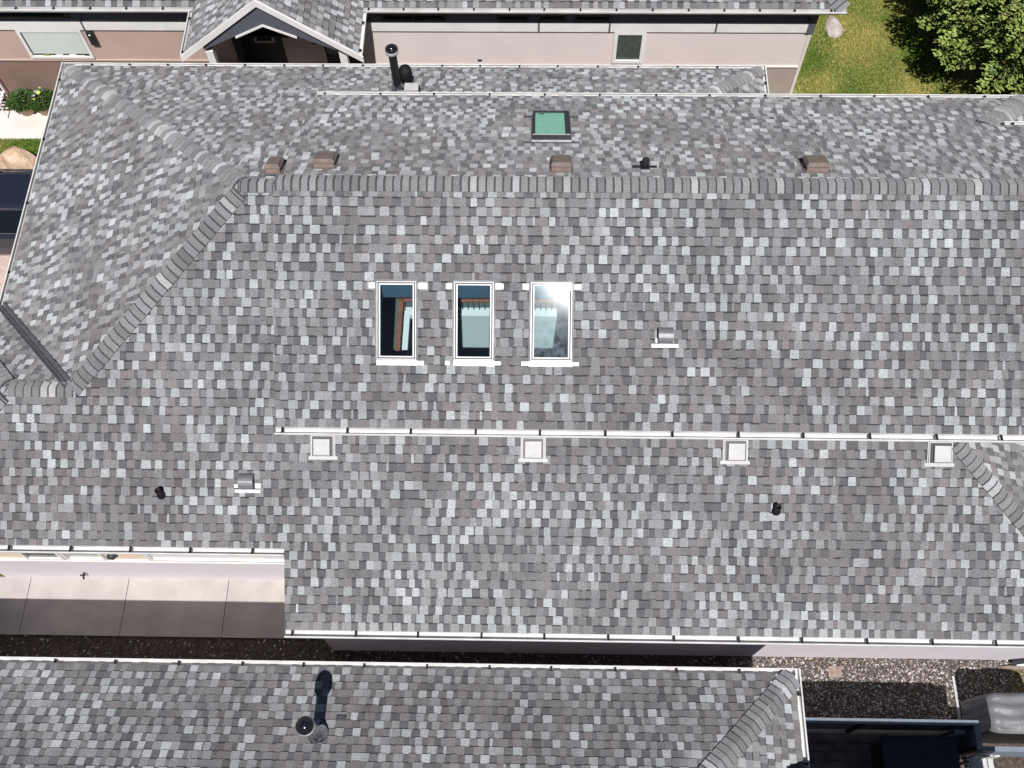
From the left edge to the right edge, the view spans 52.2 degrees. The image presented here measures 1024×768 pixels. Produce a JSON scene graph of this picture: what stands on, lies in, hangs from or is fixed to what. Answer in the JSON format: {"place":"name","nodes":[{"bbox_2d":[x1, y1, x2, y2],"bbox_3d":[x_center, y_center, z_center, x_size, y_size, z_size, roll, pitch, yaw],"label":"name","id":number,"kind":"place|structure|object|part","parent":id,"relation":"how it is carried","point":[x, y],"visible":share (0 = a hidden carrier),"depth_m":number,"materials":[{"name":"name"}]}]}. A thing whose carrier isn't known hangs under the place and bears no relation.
{"place":"outdoors","nodes":[
{"label":"outdoors","id":0,"kind":"place"},
{"bbox_2d":[0,255,10,293],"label":"driveway","id":1,"kind":"structure","parent":0,"point":[4,261],"depth_m":23.20,"materials":[{"name":"beige concrete"}]},
{"bbox_2d":[0,169,32,254],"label":"parked car","id":2,"kind":"object","parent":1,"relation":"on","point":[14,185],"visible":0.06,"depth_m":22.38,"materials":[{"name":"black paint"}]},
{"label":"window","id":3,"kind":"part","parent":2,"relation":"part of","materials":[{"name":"black glass"}]},
{"bbox_2d":[0,137,40,155],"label":"grass","id":4,"kind":"structure","parent":0,"point":[35,142],"depth_m":24.67,"materials":[{"name":"green plant"}]},
{"bbox_2d":[0,146,36,168],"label":"boulder","id":5,"kind":"object","parent":4,"relation":"on","point":[13,157],"visible":0.75,"depth_m":24.07,"materials":[{"name":"beige stone"}]},
{"bbox_2d":[0,102,46,138],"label":"walkway","id":6,"kind":"structure","parent":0,"point":[18,125],"depth_m":24.91,"materials":[{"name":"concrete"}]},
{"bbox_2d":[0,83,8,118],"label":"patio chair","id":7,"kind":"object","parent":6,"relation":"on","point":[2,92],"visible":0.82,"depth_m":24.73,"materials":[{"name":"white paint"}]},
{"bbox_2d":[5,88,34,115],"bbox_3d":[-11.610,-6.682,24.801,0.755,0.634,0.740,1,64,1],"label":"flower pot","id":8,"kind":"object","parent":6,"relation":"on","point":[17,100],"visible":0.98,"depth_m":24.65,"materials":[{"name":"ceramic"}]},
{"bbox_2d":[27,87,52,115],"bbox_3d":[-11.133,-6.681,24.791,0.700,0.640,0.707,1,64,1],"label":"flower pot","id":9,"kind":"object","parent":6,"relation":"on","point":[40,100],"visible":0.94,"depth_m":24.63,"materials":[{"name":"ceramic"}]},
{"bbox_2d":[0,577,323,638],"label":"sidewalk","id":10,"kind":"structure","parent":0,"point":[142,607],"depth_m":19.86,"materials":[{"name":"concrete"}]},
{"bbox_2d":[0,44,1023,659],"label":"house","id":11,"kind":"structure","parent":0,"point":[630,360],"depth_m":16.43,"materials":[{"name":"grey"}]},
{"bbox_2d":[18,553,66,559],"bbox_3d":[-8.426,2.883,18.379,0.720,1.240,0.080,1,64,1],"label":"window","id":12,"kind":"structure","parent":11,"relation":"in","point":[29,556],"depth_m":18.82,"materials":[{"name":"white paint"}]},
{"bbox_2d":[60,554,108,560],"bbox_3d":[-7.676,2.890,18.365,0.740,1.240,0.080,1,64,1],"label":"window","id":13,"kind":"structure","parent":11,"relation":"in","point":[88,557],"depth_m":18.82,"materials":[{"name":"white paint"}]},
{"bbox_2d":[143,555,283,562],"bbox_3d":[-5.117,2.916,18.317,2.860,1.240,0.080,1,64,1],"label":"window","id":14,"kind":"structure","parent":11,"relation":"in","point":[164,558],"depth_m":18.78,"materials":[{"name":"white paint"}]},
{"bbox_2d":[1012,659,1023,665],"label":"downspout","id":15,"kind":"object","parent":11,"relation":"attached to","point":[1019,662],"visible":1,"depth_m":19.07,"materials":[{"name":"white paint"}]},
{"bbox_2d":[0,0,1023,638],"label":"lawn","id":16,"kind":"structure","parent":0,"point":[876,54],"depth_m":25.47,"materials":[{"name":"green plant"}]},
{"bbox_2d":[0,656,809,767],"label":"house","id":17,"kind":"structure","parent":16,"relation":"on","point":[62,712],"depth_m":15.80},
{"bbox_2d":[0,0,849,99],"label":"house","id":18,"kind":"structure","parent":16,"relation":"on","point":[41,41],"depth_m":22.87,"materials":[{"name":"beige paint"}]},
{"bbox_2d":[0,12,69,18],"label":"window","id":19,"kind":"structure","parent":18,"relation":"in","point":[3,15],"depth_m":22.74,"materials":[{"name":"black glass"}]},
{"bbox_2d":[15,30,94,58],"bbox_3d":[-10.261,-7.661,23.504,1.450,0.885,0.080,1,64,1],"label":"window","id":20,"kind":"structure","parent":18,"relation":"in","point":[40,44],"depth_m":23.50,"materials":[{"name":"white glass"}]},
{"bbox_2d":[254,38,274,42],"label":"window","id":21,"kind":"structure","parent":18,"relation":"in","point":[257,40],"depth_m":24.40,"materials":[{"name":"black glass"}]},
{"bbox_2d":[286,38,323,62],"bbox_3d":[-4.890,-8.005,24.388,0.750,2.090,0.113,1,64,1],"label":"door","id":22,"kind":"structure","parent":18,"relation":"in","point":[301,50],"depth_m":24.69,"materials":[{"name":"beige paint"}]},
{"bbox_2d":[381,14,445,20],"bbox_3d":[-2.135,-7.997,22.478,1.390,0.420,0.080,1,64,1],"label":"window","id":23,"kind":"structure","parent":18,"relation":"in","point":[384,17],"depth_m":22.60,"materials":[{"name":"black glass"}]},
{"bbox_2d":[497,14,529,20],"bbox_3d":[0.024,-7.976,22.438,0.710,0.420,0.080,1,64,1],"label":"window","id":24,"kind":"structure","parent":18,"relation":"in","point":[500,17],"depth_m":22.56,"materials":[{"name":"black glass"}]},
{"bbox_2d":[540,14,565,20],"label":"window","id":25,"kind":"structure","parent":18,"relation":"in","point":[543,17],"depth_m":22.54,"materials":[{"name":"black glass"}]},
{"bbox_2d":[575,14,609,21],"bbox_3d":[1.724,-7.959,22.406,0.750,0.420,0.080,1,64,1],"label":"window","id":26,"kind":"structure","parent":18,"relation":"in","point":[578,17],"depth_m":22.52,"materials":[{"name":"black glass"}]},
{"bbox_2d":[611,32,646,63],"bbox_3d":[2.601,-7.516,23.299,0.700,0.965,0.080,1,64,1],"label":"window","id":27,"kind":"structure","parent":18,"relation":"in","point":[628,47],"depth_m":23.31,"materials":[{"name":"glass"}]},
{"bbox_2d":[0,635,1023,767],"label":"gravel bed","id":28,"kind":"object","parent":16,"relation":"on","point":[199,647],"visible":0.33,"depth_m":19.40,"materials":[{"name":"gravel"}]},
{"bbox_2d":[827,666,841,676],"bbox_3d":[5.929,5.288,19.205,0.240,0.035,0.200,1,64,1],"label":"stepping stone","id":29,"kind":"object","parent":28,"relation":"on","point":[834,671],"visible":1,"depth_m":19.19,"materials":[{"name":"beige stone"}]},
{"bbox_2d":[805,717,1023,767],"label":"deck","id":30,"kind":"structure","parent":28,"relation":"on","point":[831,744],"depth_m":18.10,"materials":[{"name":"blue painted wood"}]},
{"bbox_2d":[870,729,964,767],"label":"hot tub","id":31,"kind":"object","parent":30,"relation":"on","point":[939,751],"visible":1,"depth_m":17.39,"materials":[{"name":"plastic"}]},
{"bbox_2d":[960,755,999,767],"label":"patio chair","id":32,"kind":"object","parent":30,"relation":"on","point":[985,760],"visible":0.94,"depth_m":17.56,"materials":[{"name":"grey wood"}]},
{"bbox_2d":[951,676,960,719],"bbox_3d":[8.059,5.779,18.932,0.040,0.050,0.950,1,64,1],"label":"edging strip","id":33,"kind":"object","parent":28,"relation":"on","point":[956,697],"visible":0.64,"depth_m":18.95,"materials":[{"name":"white plastic"}]},
{"bbox_2d":[960,693,1023,743],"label":"covered grill","id":34,"kind":"object","parent":28,"relation":"on","point":[999,717],"visible":0.95,"depth_m":17.88,"materials":[{"name":"grey fabric"}]},
{"bbox_2d":[998,665,1023,669],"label":"landscape timber","id":35,"kind":"object","parent":28,"relation":"on","point":[1015,667],"visible":1,"depth_m":19.13,"materials":[{"name":"brown wood"}]},
{"bbox_2d":[1010,669,1023,692],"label":"grass","id":36,"kind":"structure","parent":28,"relation":"on","point":[1015,671],"depth_m":19.09,"materials":[{"name":"green plant"}]},
{"bbox_2d":[825,16,843,37],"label":"boulder","id":37,"kind":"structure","parent":16,"relation":"on","point":[833,27],"depth_m":25.83,"materials":[{"name":"beige stone"}]},
{"bbox_2d":[915,0,1023,94],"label":"leafy tree","id":38,"kind":"object","parent":16,"relation":"on","point":[988,25],"visible":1,"depth_m":23.13,"materials":[{"name":"green plant"}]},
{"bbox_2d":[792,0,1023,94],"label":"grass","id":39,"kind":"structure","parent":0,"point":[870,21],"depth_m":25.48,"materials":[{"name":"green plant"}]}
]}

